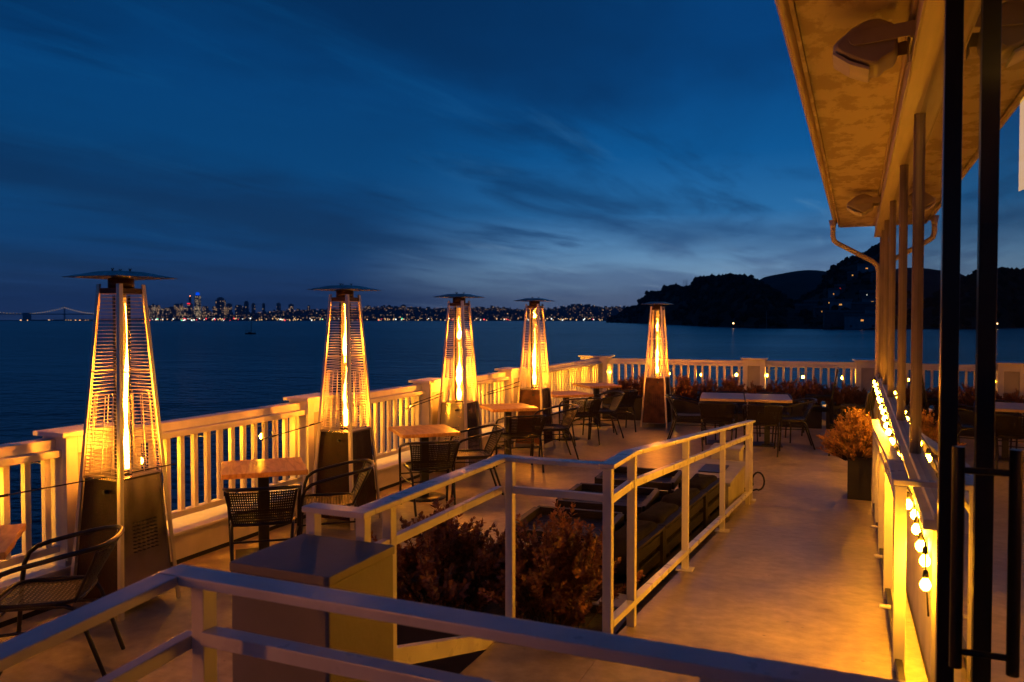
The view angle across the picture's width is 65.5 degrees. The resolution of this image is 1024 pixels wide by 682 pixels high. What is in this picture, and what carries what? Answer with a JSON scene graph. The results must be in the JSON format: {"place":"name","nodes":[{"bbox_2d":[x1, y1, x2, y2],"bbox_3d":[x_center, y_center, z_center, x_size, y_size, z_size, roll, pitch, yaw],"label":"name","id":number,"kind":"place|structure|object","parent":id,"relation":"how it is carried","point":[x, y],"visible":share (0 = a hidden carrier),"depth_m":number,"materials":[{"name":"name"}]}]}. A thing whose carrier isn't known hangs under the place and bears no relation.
{"place":"outdoors","nodes":[
{"label":"outdoors","id":0,"kind":"place"},
{"bbox_2d":[0,306,625,320],"bbox_3d":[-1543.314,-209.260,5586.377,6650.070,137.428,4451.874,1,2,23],"label":"shore","id":1,"kind":"structure","parent":0,"point":[432,313],"depth_m":4017.74,"materials":[{"name":"black"}]},
{"bbox_2d":[144,304,625,320],"bbox_3d":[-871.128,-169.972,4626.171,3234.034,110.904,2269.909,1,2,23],"label":"city blocks","id":2,"kind":"structure","parent":1,"relation":"on","point":[377,309],"depth_m":4202.33,"materials":[{"name":"grey"}]},
{"bbox_2d":[0,414,873,681],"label":"deck","id":3,"kind":"structure","parent":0,"point":[799,472],"depth_m":8.36,"materials":[{"name":"paint"}]},
{"bbox_2d":[0,523,25,675],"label":"bistro table","id":4,"kind":"object","parent":3,"relation":"on","point":[10,535],"visible":0.94,"depth_m":4.42,"materials":[{"name":"brown wood"}]},
{"bbox_2d":[0,524,124,676],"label":"rattan chair","id":5,"kind":"object","parent":3,"relation":"on","point":[19,603],"visible":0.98,"depth_m":4.40,"materials":[{"name":"wicker"}]},
{"bbox_2d":[62,268,180,620],"bbox_3d":[-2.657,0.655,5.441,0.500,2.298,0.500,1,2,23],"label":"gas heater","id":6,"kind":"object","parent":3,"relation":"on","point":[133,504],"visible":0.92,"depth_m":5.34,"materials":[{"name":"metal"}]},
{"bbox_2d":[0,463,175,497],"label":"tie cable","id":7,"kind":"object","parent":6,"relation":"attached to","point":[4,495],"visible":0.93,"depth_m":5.16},
{"bbox_2d":[222,484,301,571],"bbox_3d":[-1.883,1.417,6.024,0.575,0.752,0.638,0,2,-15],"label":"rattan chair","id":8,"kind":"object","parent":3,"relation":"on","point":[265,516],"visible":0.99,"depth_m":5.82,"materials":[{"name":"wicker"}]},
{"bbox_2d":[221,457,307,558],"bbox_3d":[-2.048,1.399,6.572,0.663,0.750,0.640,-1,2,-20],"label":"bistro table","id":9,"kind":"object","parent":3,"relation":"on","point":[262,470],"visible":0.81,"depth_m":6.52,"materials":[{"name":"brown wood"}]},
{"bbox_2d":[0,399,601,627],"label":"parapet","id":10,"kind":"structure","parent":3,"relation":"on","point":[201,533],"depth_m":6.70,"materials":[{"name":"paint"}]},
{"bbox_2d":[33,422,116,599],"bbox_3d":[-3.056,1.196,5.694,0.305,1.164,0.550,1,2,23],"label":"railing post","id":11,"kind":"object","parent":10,"relation":"on","point":[65,468],"visible":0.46,"depth_m":5.47,"materials":[{"name":"white paint"}]},
{"bbox_2d":[0,438,61,568],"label":"railing","id":12,"kind":"object","parent":11,"relation":"attached to","point":[24,454],"visible":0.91,"depth_m":5.27,"materials":[{"name":"white paint"}]},
{"bbox_2d":[132,402,304,520],"bbox_3d":[-2.551,1.023,6.893,0.185,0.775,2.150,1,2,23],"label":"railing","id":13,"kind":"object","parent":11,"relation":"attached to","point":[192,427],"visible":0.66,"depth_m":6.85,"materials":[{"name":"white paint"}]},
{"bbox_2d":[283,392,338,490],"bbox_3d":[-2.019,1.132,8.088,0.305,1.164,0.550,1,2,23],"label":"railing post","id":14,"kind":"object","parent":10,"relation":"on","point":[309,405],"visible":0.42,"depth_m":7.87,"materials":[{"name":"white paint"}]},
{"bbox_2d":[408,377,449,470],"bbox_3d":[-1.065,1.073,10.290,0.305,1.164,0.550,1,2,23],"label":"railing post","id":15,"kind":"object","parent":10,"relation":"on","point":[429,409],"visible":0.43,"depth_m":10.09,"materials":[{"name":"white paint"}]},
{"bbox_2d":[336,384,425,460],"bbox_3d":[-1.556,0.962,9.191,0.185,0.775,1.940,1,2,23],"label":"railing","id":16,"kind":"object","parent":15,"relation":"attached to","point":[394,394],"visible":0.45,"depth_m":9.36,"materials":[{"name":"white paint"}]},
{"bbox_2d":[446,372,508,428],"bbox_3d":[-0.561,0.900,11.489,0.185,0.775,2.150,1,2,23],"label":"railing","id":17,"kind":"object","parent":15,"relation":"attached to","point":[490,378],"visible":0.46,"depth_m":11.86,"materials":[{"name":"white paint"}]},
{"bbox_2d":[494,367,525,425],"bbox_3d":[-0.029,1.009,12.684,0.305,1.164,0.550,1,2,23],"label":"railing post","id":18,"kind":"object","parent":10,"relation":"on","point":[512,374],"visible":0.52,"depth_m":12.48,"materials":[{"name":"white paint"}]},
{"bbox_2d":[229,534,394,681],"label":"pedestal box","id":19,"kind":"object","parent":3,"relation":"on","point":[363,567],"visible":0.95,"depth_m":2.46,"materials":[{"name":"grey paint"}]},
{"bbox_2d":[298,459,374,534],"bbox_3d":[-1.473,1.400,6.684,0.638,0.752,0.575,0,2,-13],"label":"rattan chair","id":20,"kind":"object","parent":3,"relation":"on","point":[340,496],"visible":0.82,"depth_m":6.75,"materials":[{"name":"wicker"}]},
{"bbox_2d":[307,283,381,529],"bbox_3d":[-1.604,0.596,7.671,0.500,2.298,0.500,1,2,23],"label":"gas heater","id":21,"kind":"object","parent":3,"relation":"on","point":[344,440],"visible":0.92,"depth_m":7.57,"materials":[{"name":"metal"}]},
{"bbox_2d":[388,424,460,501],"bbox_3d":[-0.962,1.342,8.731,0.649,0.750,0.690,-1,2,-21],"label":"bistro table","id":22,"kind":"object","parent":3,"relation":"on","point":[423,433],"visible":0.83,"depth_m":8.64,"materials":[{"name":"brown wood"}]},
{"bbox_2d":[398,440,459,516],"bbox_3d":[-0.844,1.359,8.191,0.575,0.752,0.638,0,2,-18],"label":"rattan chair","id":23,"kind":"object","parent":3,"relation":"on","point":[437,465],"visible":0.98,"depth_m":8.00,"materials":[{"name":"wicker"}]},
{"bbox_2d":[0,564,906,681],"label":"handrail","id":24,"kind":"object","parent":3,"relation":"on","point":[205,638],"visible":1,"depth_m":1.81,"materials":[{"name":"metal"}]},
{"bbox_2d":[433,292,484,473],"bbox_3d":[-0.675,0.529,10.177,0.500,2.298,0.500,1,2,23],"label":"gas heater","id":25,"kind":"object","parent":3,"relation":"on","point":[459,413],"visible":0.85,"depth_m":10.08,"materials":[{"name":"metal"}]},
{"bbox_2d":[446,424,504,496],"bbox_3d":[-0.405,1.338,8.998,0.638,0.752,0.575,0,2,-11],"label":"rattan chair","id":26,"kind":"object","parent":3,"relation":"on","point":[490,443],"visible":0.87,"depth_m":9.04,"materials":[{"name":"wicker"}]},
{"bbox_2d":[479,403,538,462],"bbox_3d":[-0.059,1.279,11.080,0.669,0.750,0.690,-1,2,-20],"label":"bistro table","id":27,"kind":"object","parent":3,"relation":"on","point":[507,409],"visible":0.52,"depth_m":11.03,"materials":[{"name":"brown wood"}]},
{"bbox_2d":[397,583,626,673],"bbox_3d":[-0.103,1.662,4.428,1.430,0.340,0.640,1,2,23],"label":"planter box","id":28,"kind":"object","parent":3,"relation":"on","point":[457,664],"visible":0.16,"depth_m":4.25,"materials":[{"name":"soil"}]},
{"bbox_2d":[371,495,533,612],"bbox_3d":[-0.345,1.217,4.540,0.950,0.650,1.196,-1,2,-20],"label":"shrub","id":29,"kind":"object","parent":28,"relation":"on","point":[447,550],"visible":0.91,"depth_m":4.37,"materials":[{"name":"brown plant"}]},
{"bbox_2d":[460,500,644,627],"bbox_3d":[0.232,1.190,4.269,1.016,0.718,0.953,0,2,-5],"label":"shrub","id":30,"kind":"object","parent":28,"relation":"on","point":[560,581],"visible":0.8,"depth_m":4.12,"materials":[{"name":"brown plant"}]},
{"bbox_2d":[495,415,546,472],"bbox_3d":[0.127,1.302,10.331,0.575,0.752,0.638,0,2,-18],"label":"rattan chair","id":31,"kind":"object","parent":3,"relation":"on","point":[518,433],"visible":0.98,"depth_m":10.14,"materials":[{"name":"wicker"}]},
{"bbox_2d":[513,297,554,449],"bbox_3d":[0.344,0.474,12.203,0.500,2.298,0.500,1,2,23],"label":"gas heater","id":32,"kind":"object","parent":3,"relation":"on","point":[539,397],"visible":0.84,"depth_m":12.11,"materials":[{"name":"metal"}]},
{"bbox_2d":[530,404,578,459],"bbox_3d":[0.620,1.278,11.213,0.638,0.752,0.575,0,2,-11],"label":"rattan chair","id":33,"kind":"object","parent":3,"relation":"on","point":[558,427],"visible":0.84,"depth_m":11.27,"materials":[{"name":"wicker"}]},
{"bbox_2d":[515,505,625,559],"bbox_3d":[0.418,1.577,6.096,0.752,0.420,0.772,1,2,20],"label":"table","id":34,"kind":"object","parent":3,"relation":"on","point":[595,517],"visible":0.35,"depth_m":6.30,"materials":[{"name":"black wood"}]},
{"bbox_2d":[551,390,593,440],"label":"bistro table","id":35,"kind":"object","parent":3,"relation":"on","point":[564,395],"visible":0.72,"depth_m":12.95,"materials":[{"name":"brown wood"}]},
{"bbox_2d":[559,398,602,445],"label":"rattan chair","id":36,"kind":"object","parent":3,"relation":"on","point":[582,403],"visible":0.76,"depth_m":12.37,"materials":[{"name":"wicker"}]},
{"bbox_2d":[578,354,614,398],"bbox_3d":[1.836,0.885,17.292,0.670,1.164,0.615,1,2,20],"label":"railing post","id":37,"kind":"object","parent":3,"relation":"on","point":[604,371],"visible":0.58,"depth_m":16.99,"materials":[{"name":"white paint"}]},
{"bbox_2d":[523,358,601,406],"bbox_3d":[0.937,0.807,14.948,0.185,0.775,4.470,1,2,23],"label":"railing","id":38,"kind":"object","parent":37,"relation":"attached to","point":[563,376],"visible":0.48,"depth_m":15.30,"materials":[{"name":"white paint"}]},
{"bbox_2d":[572,382,621,426],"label":"bistro table","id":39,"kind":"object","parent":3,"relation":"on","point":[595,387],"visible":0.77,"depth_m":14.73,"materials":[{"name":"brown wood"}]},
{"bbox_2d":[582,391,623,438],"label":"rattan chair","id":40,"kind":"object","parent":3,"relation":"on","point":[609,411],"visible":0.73,"depth_m":13.28,"materials":[{"name":"wicker"}]},
{"bbox_2d":[556,483,660,514],"bbox_3d":[0.852,1.553,6.998,0.772,0.420,0.792,1,2,20],"label":"table","id":41,"kind":"object","parent":3,"relation":"on","point":[648,497],"visible":0.51,"depth_m":6.92,"materials":[{"name":"black wood"}]},
{"bbox_2d":[599,390,638,432],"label":"rattan chair","id":42,"kind":"object","parent":3,"relation":"on","point":[628,396],"visible":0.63,"depth_m":13.83,"materials":[{"name":"wicker"}]},
{"bbox_2d":[592,520,664,607],"bbox_3d":[0.686,1.552,5.768,0.680,0.448,0.663,1,2,27],"label":"lounge seat","id":43,"kind":"object","parent":3,"relation":"on","point":[650,549],"visible":0.32,"depth_m":5.58,"materials":[{"name":"fabric"}]},
{"bbox_2d":[602,396,672,419],"bbox_3d":[2.476,1.321,15.680,1.300,0.420,0.520,1,2,21],"label":"planter box","id":44,"kind":"object","parent":3,"relation":"on","point":[637,406],"visible":0.41,"depth_m":15.49,"materials":[{"name":"wood"}]},
{"bbox_2d":[615,376,636,397],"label":"shrub","id":45,"kind":"object","parent":44,"relation":"on","point":[624,384],"visible":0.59,"depth_m":15.76,"materials":[{"name":"red plant"}]},
{"bbox_2d":[627,373,644,398],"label":"shrub","id":46,"kind":"object","parent":44,"relation":"on","point":[639,386],"visible":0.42,"depth_m":15.51,"materials":[{"name":"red plant"}]},
{"bbox_2d":[595,466,681,493],"bbox_3d":[1.268,1.529,7.907,0.772,0.420,0.712,1,2,20],"label":"table","id":47,"kind":"object","parent":3,"relation":"on","point":[670,482],"visible":0.4,"depth_m":7.83,"materials":[{"name":"black wood"}]},
{"bbox_2d":[617,502,681,578],"bbox_3d":[0.987,1.536,6.359,0.680,0.449,0.665,1,2,27],"label":"lounge seat","id":48,"kind":"object","parent":3,"relation":"on","point":[668,516],"visible":0.27,"depth_m":6.19,"materials":[{"name":"fabric"}]},
{"bbox_2d":[640,301,672,427],"bbox_3d":[2.662,0.410,14.599,0.500,2.298,0.500,1,2,23],"label":"gas heater","id":49,"kind":"object","parent":3,"relation":"on","point":[656,406],"visible":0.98,"depth_m":14.48,"materials":[{"name":"metal"}]},
{"bbox_2d":[624,488,706,542],"bbox_3d":[1.289,1.520,6.954,0.682,0.448,0.660,1,2,27],"label":"lounge seat","id":50,"kind":"object","parent":3,"relation":"on","point":[697,504],"visible":0.28,"depth_m":6.85,"materials":[{"name":"fabric"}]},
{"bbox_2d":[599,420,755,633],"bbox_3d":[1.519,1.139,6.148,0.110,1.294,5.531,1,2,23],"label":"handrail","id":51,"kind":"object","parent":3,"relation":"on","point":[611,619],"visible":0.92,"depth_m":4.19,"materials":[{"name":"wood"}]},
{"bbox_2d":[665,394,706,444],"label":"rattan chair","id":52,"kind":"object","parent":3,"relation":"on","point":[684,414],"visible":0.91,"depth_m":12.60,"materials":[{"name":"wicker"}]},
{"bbox_2d":[653,473,719,525],"bbox_3d":[1.589,1.501,7.544,0.681,0.454,0.655,1,2,27],"label":"lounge seat","id":53,"kind":"object","parent":3,"relation":"on","point":[710,484],"visible":0.24,"depth_m":7.41,"materials":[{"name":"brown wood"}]},
{"bbox_2d":[673,399,744,424],"bbox_3d":[3.762,1.334,15.181,1.300,0.420,0.520,1,2,21],"label":"planter box","id":54,"kind":"object","parent":3,"relation":"on","point":[681,406],"visible":0.16,"depth_m":15.05,"materials":[{"name":"wood"}]},
{"bbox_2d":[670,373,700,400],"bbox_3d":[3.327,0.898,15.409,0.737,0.586,0.593,1,2,41],"label":"shrub","id":55,"kind":"object","parent":54,"relation":"on","point":[680,386],"visible":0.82,"depth_m":15.31,"materials":[{"name":"red plant"}]},
{"bbox_2d":[683,381,703,400],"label":"shrub","id":56,"kind":"object","parent":54,"relation":"on","point":[693,393],"visible":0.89,"depth_m":15.11,"materials":[{"name":"red plant"}]},
{"bbox_2d":[696,376,722,392],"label":"shrub","id":57,"kind":"object","parent":54,"relation":"on","point":[709,385],"visible":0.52,"depth_m":15.14,"materials":[{"name":"red plant"}]},
{"bbox_2d":[714,374,747,397],"bbox_3d":[4.152,0.912,15.056,0.724,0.576,0.582,0,2,-3],"label":"shrub","id":58,"kind":"object","parent":54,"relation":"on","point":[731,383],"visible":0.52,"depth_m":15.01,"materials":[{"name":"red plant"}]},
{"bbox_2d":[680,459,744,516],"bbox_3d":[2.129,1.527,8.417,0.535,0.356,1.300,1,2,23],"label":"fire table","id":59,"kind":"object","parent":3,"relation":"on","point":[734,480],"visible":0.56,"depth_m":8.37,"materials":[{"name":"concrete"}]},
{"bbox_2d":[698,402,737,450],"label":"rattan chair","id":60,"kind":"object","parent":3,"relation":"on","point":[716,415],"visible":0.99,"depth_m":11.73,"materials":[{"name":"wicker"}]},
{"bbox_2d":[700,392,743,444],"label":"bistro table","id":61,"kind":"object","parent":3,"relation":"on","point":[726,397],"visible":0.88,"depth_m":12.44,"materials":[{"name":"brown wood"}]},
{"bbox_2d":[709,443,744,460],"bbox_3d":[2.490,1.459,9.218,0.350,0.490,0.350,1,2,23],"label":"tank box","id":62,"kind":"object","parent":3,"relation":"on","point":[734,452],"visible":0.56,"depth_m":9.06,"materials":[{"name":"concrete"}]},
{"bbox_2d":[714,391,749,439],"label":"rattan chair","id":63,"kind":"object","parent":3,"relation":"on","point":[740,410],"visible":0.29,"depth_m":13.24,"materials":[{"name":"wicker"}]},
{"bbox_2d":[580,504,927,681],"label":"ramp","id":64,"kind":"structure","parent":3,"relation":"on","point":[796,586],"depth_m":4.58,"materials":[{"name":"paint"}]},
{"bbox_2d":[460,642,595,681],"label":"landing","id":65,"kind":"object","parent":64,"relation":"attached to","point":[500,662],"visible":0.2,"depth_m":3.52,"materials":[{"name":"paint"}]},
{"bbox_2d":[302,454,602,663],"bbox_3d":[-0.155,1.067,3.272,0.554,0.990,1.368,1,2,32],"label":"handrail","id":66,"kind":"object","parent":65,"relation":"on","point":[419,652],"visible":0.74,"depth_m":3.33,"materials":[{"name":"wood"}]},
{"bbox_2d":[740,357,767,414],"bbox_3d":[4.901,0.917,16.110,0.510,1.164,0.515,1,2,20],"label":"railing post","id":67,"kind":"object","parent":3,"relation":"on","point":[754,369],"visible":0.6,"depth_m":15.91,"materials":[{"name":"white paint"}]},
{"bbox_2d":[608,358,742,390],"bbox_3d":[3.373,0.764,16.573,2.760,0.775,0.185,1,2,20],"label":"railing","id":68,"kind":"object","parent":67,"relation":"attached to","point":[702,363],"visible":0.48,"depth_m":16.45,"materials":[{"name":"white paint"}]},
{"bbox_2d":[765,360,855,401],"bbox_3d":[5.851,0.788,15.661,1.660,0.775,0.185,1,2,20],"label":"railing","id":69,"kind":"object","parent":67,"relation":"attached to","point":[813,365],"visible":0.56,"depth_m":15.59,"materials":[{"name":"white paint"}]},
{"bbox_2d":[742,404,782,456],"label":"rattan chair","id":70,"kind":"object","parent":3,"relation":"on","point":[763,420],"visible":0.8,"depth_m":11.39,"materials":[{"name":"wicker"}]},
{"bbox_2d":[745,393,791,447],"bbox_3d":[3.973,1.243,12.401,0.665,0.750,1.020,0,2,15],"label":"bistro table","id":71,"kind":"object","parent":3,"relation":"on","point":[767,399],"visible":0.95,"depth_m":12.32,"materials":[{"name":"brown wood"}]},
{"bbox_2d":[755,392,792,442],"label":"rattan chair","id":72,"kind":"object","parent":3,"relation":"on","point":[785,413],"visible":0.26,"depth_m":13.05,"materials":[{"name":"wicker"}]},
{"bbox_2d":[749,402,821,428],"bbox_3d":[5.035,1.347,14.687,1.270,0.420,0.520,1,2,21],"label":"planter box","id":73,"kind":"object","parent":3,"relation":"on","point":[814,420],"visible":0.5,"depth_m":14.34,"materials":[{"name":"soil"}]},
{"bbox_2d":[774,378,803,403],"bbox_3d":[5.123,0.935,14.704,0.556,0.550,0.691,1,2,44],"label":"shrub","id":74,"kind":"object","parent":73,"relation":"on","point":[792,391],"visible":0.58,"depth_m":14.61,"materials":[{"name":"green plant"}]},
{"bbox_2d":[797,375,831,404],"bbox_3d":[5.457,0.915,14.445,0.624,0.603,0.636,1,2,42],"label":"shrub","id":75,"kind":"object","parent":73,"relation":"on","point":[814,388],"visible":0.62,"depth_m":14.36,"materials":[{"name":"green plant"}]},
{"bbox_2d":[771,398,816,449],"bbox_3d":[4.325,1.252,12.191,0.638,0.752,0.575,0,2,14],"label":"rattan chair","id":76,"kind":"object","parent":3,"relation":"on","point":[802,418],"visible":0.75,"depth_m":12.02,"materials":[{"name":"wicker"}]},
{"bbox_2d":[801,380,836,435],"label":"stacking chair","id":77,"kind":"object","parent":3,"relation":"on","point":[821,409],"visible":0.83,"depth_m":13.26,"materials":[{"name":"paint"}]},
{"bbox_2d":[804,367,838,421],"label":"stacking chair","id":78,"kind":"object","parent":77,"relation":"on","point":[822,396],"visible":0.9,"depth_m":13.24,"materials":[{"name":"paint"}]},
{"bbox_2d":[826,403,870,428],"bbox_3d":[6.032,1.357,14.300,0.749,0.420,0.547,1,2,23],"label":"planter box","id":79,"kind":"object","parent":3,"relation":"on","point":[836,407],"visible":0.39,"depth_m":14.18,"materials":[{"name":"soil"}]},
{"bbox_2d":[823,380,846,405],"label":"shrub","id":80,"kind":"object","parent":79,"relation":"on","point":[836,400],"visible":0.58,"depth_m":14.31,"materials":[{"name":"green plant"}]},
{"bbox_2d":[835,381,862,403],"bbox_3d":[6.078,0.971,14.329,0.503,0.497,0.625,0,2,0],"label":"shrub","id":81,"kind":"object","parent":79,"relation":"on","point":[847,392],"visible":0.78,"depth_m":14.27,"materials":[{"name":"green plant"}]},
{"bbox_2d":[828,390,869,455],"bbox_3d":[4.865,1.184,11.496,0.540,0.920,0.480,1,2,23],"label":"stacking chair","id":82,"kind":"object","parent":3,"relation":"on","point":[866,405],"visible":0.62,"depth_m":11.37,"materials":[{"name":"paint"}]},
{"bbox_2d":[833,384,873,429],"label":"stacking chair","id":83,"kind":"object","parent":82,"relation":"on","point":[868,406],"visible":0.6,"depth_m":11.20,"materials":[{"name":"paint"}]},
{"bbox_2d":[837,380,875,420],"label":"stacking chair","id":84,"kind":"object","parent":83,"relation":"on","point":[843,410],"visible":0.31,"depth_m":11.26,"materials":[{"name":"paint"}]},
{"bbox_2d":[840,373,879,419],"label":"stacking chair","id":85,"kind":"object","parent":84,"relation":"on","point":[851,406],"visible":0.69,"depth_m":11.30,"materials":[{"name":"paint"}]},
{"bbox_2d":[847,456,871,500],"bbox_3d":[3.835,1.480,8.789,0.240,0.470,0.400,1,2,23],"label":"planter box","id":86,"kind":"object","parent":3,"relation":"on","point":[859,481],"visible":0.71,"depth_m":8.61,"materials":[{"name":"metal"}]},
{"bbox_2d":[816,406,884,460],"bbox_3d":[3.841,1.018,8.786,0.922,0.602,0.889,1,2,23],"label":"shrub","id":87,"kind":"object","parent":86,"relation":"in","point":[851,437],"visible":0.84,"depth_m":8.69,"materials":[{"name":"brown plant"}]},
{"bbox_2d":[852,359,874,418],"bbox_3d":[6.862,0.936,15.389,0.510,1.164,0.515,1,2,20],"label":"railing post","id":88,"kind":"object","parent":3,"relation":"on","point":[864,373],"visible":0.34,"depth_m":15.20,"materials":[{"name":"white paint"}]},
{"bbox_2d":[774,0,1023,681],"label":"restaurant building","id":89,"kind":"structure","parent":3,"relation":"on","point":[927,144],"depth_m":2.60,"materials":[{"name":"paint"}]},
{"bbox_2d":[847,192,880,216],"bbox_3d":[3.985,-1.546,9.025,0.351,0.253,0.300,1,2,23],"label":"floodlight","id":90,"kind":"object","parent":89,"relation":"attached to","point":[860,205],"visible":1,"depth_m":8.92,"materials":[{"name":"plastic"}]},
{"bbox_2d":[833,14,915,82],"bbox_3d":[1.720,-1.391,3.796,0.351,0.253,0.300,1,2,23],"label":"floodlight","id":91,"kind":"object","parent":89,"relation":"attached to","point":[864,51],"visible":0.98,"depth_m":3.69,"materials":[{"name":"plastic"}]},
{"bbox_2d":[885,213,889,389],"label":"window pane","id":92,"kind":"structure","parent":89,"relation":"in","point":[888,221],"depth_m":9.39,"materials":[{"name":"clear glass"}]},
{"bbox_2d":[891,180,899,409],"label":"window pane","id":93,"kind":"structure","parent":89,"relation":"in","point":[896,199],"depth_m":7.50,"materials":[{"name":"clear glass"}]},
{"bbox_2d":[875,376,928,616],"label":"string lights","id":94,"kind":"object","parent":89,"relation":"attached to","point":[916,512],"visible":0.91,"depth_m":3.62},
{"bbox_2d":[901,135,913,439],"label":"window pane","id":95,"kind":"structure","parent":89,"relation":"in","point":[908,166],"depth_m":5.70,"materials":[{"name":"clear glass"}]},
{"bbox_2d":[916,37,943,501],"label":"window pane","id":96,"kind":"structure","parent":89,"relation":"in","point":[931,114],"depth_m":3.93,"materials":[{"name":"clear glass"}]},
{"bbox_2d":[949,0,1023,681],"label":"door","id":97,"kind":"structure","parent":89,"relation":"in","point":[986,613],"depth_m":2.14,"materials":[{"name":"black metal"}]},
{"bbox_2d":[871,419,936,680],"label":"handrail","id":98,"kind":"object","parent":3,"relation":"on","point":[891,480],"visible":1,"depth_m":3.96,"materials":[{"name":"wood"}]},
{"bbox_2d":[0,321,874,555],"bbox_3d":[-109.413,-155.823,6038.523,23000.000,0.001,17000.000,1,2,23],"label":"water","id":99,"kind":"structure","parent":0,"point":[205,367],"depth_m":122.05,"materials":[{"name":"blue liquid"}]},
{"bbox_2d":[0,307,93,319],"bbox_3d":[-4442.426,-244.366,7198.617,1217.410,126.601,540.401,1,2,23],"label":"suspension bridge","id":100,"kind":"structure","parent":99,"relation":"on","point":[26,316],"depth_m":7189.75,"materials":[{"name":"metal"}]},
{"bbox_2d":[0,0,879,319],"label":"sky","id":101,"kind":"structure","parent":0,"point":[601,153],"materials":[{"name":"blue"}]},
{"bbox_2d":[606,281,799,328],"bbox_3d":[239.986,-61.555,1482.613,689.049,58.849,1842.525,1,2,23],"label":"hill","id":102,"kind":"structure","parent":0,"point":[728,321],"depth_m":769.86,"materials":[{"name":"plant"}]},
{"bbox_2d":[606,273,796,327],"bbox_3d":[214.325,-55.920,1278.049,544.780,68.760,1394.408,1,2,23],"label":"woodland","id":103,"kind":"object","parent":102,"relation":"on","point":[751,287],"visible":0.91,"depth_m":745.33,"materials":[{"name":"green plant"}]},
{"bbox_2d":[760,270,826,298],"bbox_3d":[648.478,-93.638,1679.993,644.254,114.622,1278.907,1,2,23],"label":"hill","id":104,"kind":"structure","parent":0,"point":[795,284],"depth_m":1499.04,"materials":[{"name":"green plant"}]},
{"bbox_2d":[797,252,879,329],"bbox_3d":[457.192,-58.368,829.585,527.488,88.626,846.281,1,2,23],"label":"hill","id":105,"kind":"structure","parent":0,"point":[850,292],"depth_m":604.82,"materials":[{"name":"plant"}]},
{"bbox_2d":[792,242,879,326],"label":"woodland","id":106,"kind":"object","parent":105,"relation":"on","point":[831,272],"visible":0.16,"depth_m":726.37,"materials":[{"name":"green plant"}]},
{"bbox_2d":[829,299,854,309],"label":"hillside house","id":107,"kind":"structure","parent":105,"relation":"on","point":[841,303],"depth_m":541.36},
{"bbox_2d":[822,310,864,328],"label":"hillside house","id":108,"kind":"structure","parent":105,"relation":"on","point":[833,318],"depth_m":499.70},
{"bbox_2d":[844,313,875,328],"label":"hillside house","id":109,"kind":"structure","parent":105,"relation":"on","point":[859,320],"depth_m":483.85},
{"bbox_2d":[851,302,875,309],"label":"hillside house","id":110,"kind":"structure","parent":105,"relation":"on","point":[858,305],"depth_m":509.19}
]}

